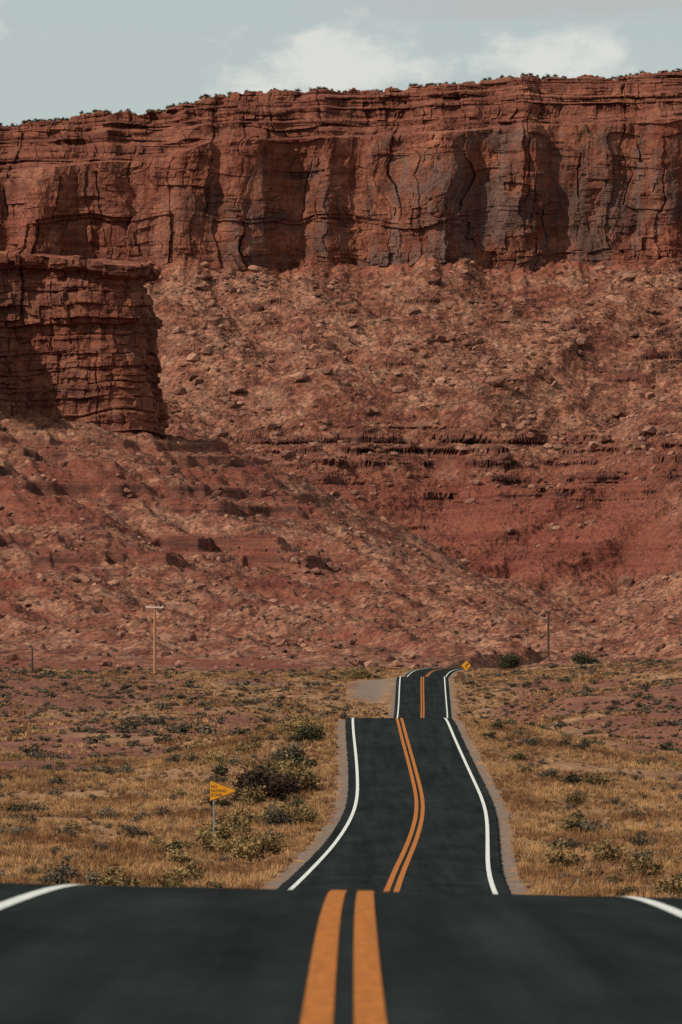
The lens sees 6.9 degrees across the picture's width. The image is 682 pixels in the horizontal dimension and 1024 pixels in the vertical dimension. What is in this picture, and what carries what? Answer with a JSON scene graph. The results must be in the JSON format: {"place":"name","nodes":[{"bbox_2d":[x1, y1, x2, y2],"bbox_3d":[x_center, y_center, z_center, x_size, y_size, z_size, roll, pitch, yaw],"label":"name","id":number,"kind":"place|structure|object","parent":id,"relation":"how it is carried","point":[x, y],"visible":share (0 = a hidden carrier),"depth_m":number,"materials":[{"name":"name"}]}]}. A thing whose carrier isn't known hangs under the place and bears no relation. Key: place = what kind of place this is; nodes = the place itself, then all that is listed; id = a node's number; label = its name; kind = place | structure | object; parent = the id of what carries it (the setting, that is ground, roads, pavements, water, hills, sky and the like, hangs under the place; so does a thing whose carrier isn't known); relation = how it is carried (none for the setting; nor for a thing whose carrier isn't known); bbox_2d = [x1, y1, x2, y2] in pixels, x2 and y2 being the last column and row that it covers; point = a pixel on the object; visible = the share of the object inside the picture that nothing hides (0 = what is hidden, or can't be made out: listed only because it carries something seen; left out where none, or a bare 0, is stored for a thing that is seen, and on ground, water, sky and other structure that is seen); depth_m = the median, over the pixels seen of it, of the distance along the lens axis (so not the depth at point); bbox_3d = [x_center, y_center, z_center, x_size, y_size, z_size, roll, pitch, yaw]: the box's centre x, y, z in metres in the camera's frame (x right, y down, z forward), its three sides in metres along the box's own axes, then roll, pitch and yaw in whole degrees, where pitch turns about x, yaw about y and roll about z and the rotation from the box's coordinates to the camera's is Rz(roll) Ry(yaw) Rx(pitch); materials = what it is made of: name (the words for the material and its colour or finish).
{"place":"outdoors","nodes":[
{"label":"outdoors","id":0,"kind":"place"},
{"bbox_2d":[0,70,681,606],"bbox_3d":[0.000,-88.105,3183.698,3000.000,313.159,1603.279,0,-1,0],"label":"sandstone mesa","id":1,"kind":"structure","parent":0,"point":[524,184],"depth_m":2996.01,"materials":[{"name":"red stone"}]},
{"bbox_2d":[0,68,681,126],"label":"distant juniper trees","id":2,"kind":"object","parent":1,"relation":"on","point":[228,93],"visible":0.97,"depth_m":3065.46,"materials":[{"name":"green plant"}]},
{"bbox_2d":[147,261,681,530],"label":"talus boulders","id":3,"kind":"object","parent":1,"relation":"on","point":[495,381],"visible":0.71,"depth_m":2826.93,"materials":[{"name":"brown stone"}]},
{"bbox_2d":[156,258,681,583],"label":"talus boulders","id":4,"kind":"object","parent":1,"relation":"on","point":[286,454],"visible":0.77,"depth_m":2863.74,"materials":[{"name":"brown stone"}]},
{"bbox_2d":[0,667,681,1023],"bbox_3d":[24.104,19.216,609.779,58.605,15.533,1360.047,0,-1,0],"label":"asphalt road","id":5,"kind":"structure","parent":0,"point":[459,941],"depth_m":52.07,"materials":[{"name":"black asphalt"}]},
{"bbox_2d":[0,667,681,1023],"bbox_3d":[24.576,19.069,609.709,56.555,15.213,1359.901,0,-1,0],"label":"road markings","id":6,"kind":"object","parent":5,"relation":"on","point":[318,1006],"visible":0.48,"depth_m":52.84,"materials":[{"name":"orange paint"}]},
{"bbox_2d":[0,409,681,671],"bbox_3d":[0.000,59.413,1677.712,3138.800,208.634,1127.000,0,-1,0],"label":"talus hill","id":7,"kind":"structure","parent":0,"point":[112,563],"depth_m":1524.08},
{"bbox_2d":[0,251,169,438],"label":"sandstone butte","id":8,"kind":"object","parent":7,"relation":"on","point":[78,337],"visible":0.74,"depth_m":1752.86,"materials":[{"name":"red stone"}]},
{"bbox_2d":[0,411,681,670],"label":"hillside boulders","id":9,"kind":"object","parent":7,"relation":"on","point":[394,661],"visible":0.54,"depth_m":1429.76,"materials":[{"name":"brown stone"}]},
{"bbox_2d":[0,414,681,670],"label":"sagebrush","id":10,"kind":"object","parent":7,"relation":"on","point":[276,618],"visible":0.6,"depth_m":1455.09,"materials":[{"name":"green plant"}]},
{"bbox_2d":[0,660,681,894],"bbox_3d":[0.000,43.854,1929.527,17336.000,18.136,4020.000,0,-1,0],"label":"ground","id":11,"kind":"structure","parent":0,"point":[378,691],"depth_m":575.14,"materials":[{"name":"brown soil"}]},
{"bbox_2d":[31,648,32,671],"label":"utility pole","id":12,"kind":"object","parent":11,"relation":"on","point":[31,659],"visible":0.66,"depth_m":1039.53,"materials":[{"name":"brown wood"}]},
{"bbox_2d":[146,605,163,673],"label":"utility pole","id":13,"kind":"object","parent":11,"relation":"on","point":[154,645],"visible":0.98,"depth_m":1009.56,"materials":[{"name":"brown wood"}]},
{"bbox_2d":[210,780,236,833],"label":"no passing zone sign","id":14,"kind":"object","parent":11,"relation":"on","point":[217,790],"visible":0.99,"depth_m":273.80,"materials":[{"name":"metal"}]},
{"bbox_2d":[226,783,265,804],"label":"dead bush","id":15,"kind":"object","parent":11,"relation":"on","point":[248,786],"visible":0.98,"depth_m":329.70,"materials":[{"name":"brown plant"}]},
{"bbox_2d":[226,760,298,800],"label":"dead bush","id":16,"kind":"object","parent":11,"relation":"on","point":[272,783],"visible":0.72,"depth_m":334.29,"materials":[{"name":"brown plant"}]},
{"bbox_2d":[241,827,287,855],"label":"rabbitbrush bush","id":17,"kind":"object","parent":11,"relation":"on","point":[272,845],"visible":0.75,"depth_m":261.61,"materials":[{"name":"green plant"}]},
{"bbox_2d":[258,802,293,827],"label":"rabbitbrush bush","id":18,"kind":"object","parent":11,"relation":"on","point":[276,817],"visible":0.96,"depth_m":299.39,"materials":[{"name":"green plant"}]},
{"bbox_2d":[262,765,302,795],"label":"dead bush","id":19,"kind":"object","parent":11,"relation":"on","point":[295,783],"visible":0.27,"depth_m":339.34,"materials":[{"name":"brown plant"}]},
{"bbox_2d":[266,739,306,764],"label":"rabbitbrush bush","id":20,"kind":"object","parent":11,"relation":"on","point":[294,750],"visible":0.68,"depth_m":379.43,"materials":[{"name":"beige plant"}]},
{"bbox_2d":[274,750,323,791],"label":"rabbitbrush bush","id":21,"kind":"object","parent":11,"relation":"on","point":[311,780],"visible":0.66,"depth_m":344.46,"materials":[{"name":"green plant"}]},
{"bbox_2d":[283,801,319,826],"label":"rabbitbrush bush","id":22,"kind":"object","parent":11,"relation":"on","point":[304,814],"visible":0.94,"depth_m":299.37,"materials":[{"name":"green plant"}]},
{"bbox_2d":[290,721,329,742],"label":"rabbitbrush bush","id":23,"kind":"object","parent":11,"relation":"on","point":[306,732],"visible":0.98,"depth_m":409.30,"materials":[{"name":"green plant"}]},
{"bbox_2d":[0,715,681,897],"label":"dry grass","id":24,"kind":"structure","parent":11,"relation":"on","point":[262,870],"depth_m":311.88,"materials":[{"name":"brown plant"}]},
{"bbox_2d":[0,658,681,762],"bbox_3d":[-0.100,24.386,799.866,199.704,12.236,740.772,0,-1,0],"label":"sagebrush","id":25,"kind":"object","parent":11,"relation":"on","point":[127,727],"visible":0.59,"depth_m":754.92,"materials":[{"name":"green plant"}]},
{"bbox_2d":[0,657,681,753],"bbox_3d":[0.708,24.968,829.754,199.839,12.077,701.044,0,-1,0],"label":"dry grass","id":26,"kind":"structure","parent":11,"relation":"on","point":[221,675],"depth_m":840.70,"materials":[{"name":"brown plant"}]},
{"bbox_2d":[0,712,681,897],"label":"rabbitbrush","id":27,"kind":"object","parent":11,"relation":"on","point":[211,844],"visible":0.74,"depth_m":263.43,"materials":[{"name":"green plant"}]},
{"bbox_2d":[0,728,681,897],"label":"sagebrush","id":28,"kind":"object","parent":11,"relation":"on","point":[55,876],"visible":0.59,"depth_m":313.83,"materials":[{"name":"green plant"}]},
{"bbox_2d":[18,715,681,895],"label":"green shrubs","id":29,"kind":"object","parent":11,"relation":"on","point":[220,770],"visible":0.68,"depth_m":354.13,"materials":[{"name":"green plant"}]},
{"bbox_2d":[346,666,373,679],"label":"juniper bush","id":30,"kind":"object","parent":11,"relation":"on","point":[364,674],"visible":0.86,"depth_m":1008.93,"materials":[{"name":"green plant"}]},
{"bbox_2d":[461,661,470,670],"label":"curve warning sign","id":31,"kind":"object","parent":11,"relation":"on","point":[466,665],"visible":0.79,"depth_m":924.69,"materials":[{"name":"metal"}]},
{"bbox_2d":[496,652,523,668],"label":"juniper bush","id":32,"kind":"object","parent":11,"relation":"on","point":[510,661],"visible":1,"depth_m":1129.42,"materials":[{"name":"green plant"}]},
{"bbox_2d":[547,612,549,658],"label":"utility pole","id":33,"kind":"object","parent":11,"relation":"on","point":[548,635],"visible":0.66,"depth_m":1229.53,"materials":[{"name":"brown wood"}]},
{"bbox_2d":[567,650,600,664],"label":"juniper bush","id":34,"kind":"object","parent":11,"relation":"on","point":[582,658],"visible":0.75,"depth_m":1189.30,"materials":[{"name":"green plant"}]},
{"bbox_2d":[0,0,681,125],"label":"sky","id":35,"kind":"structure","parent":0,"point":[59,58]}
]}

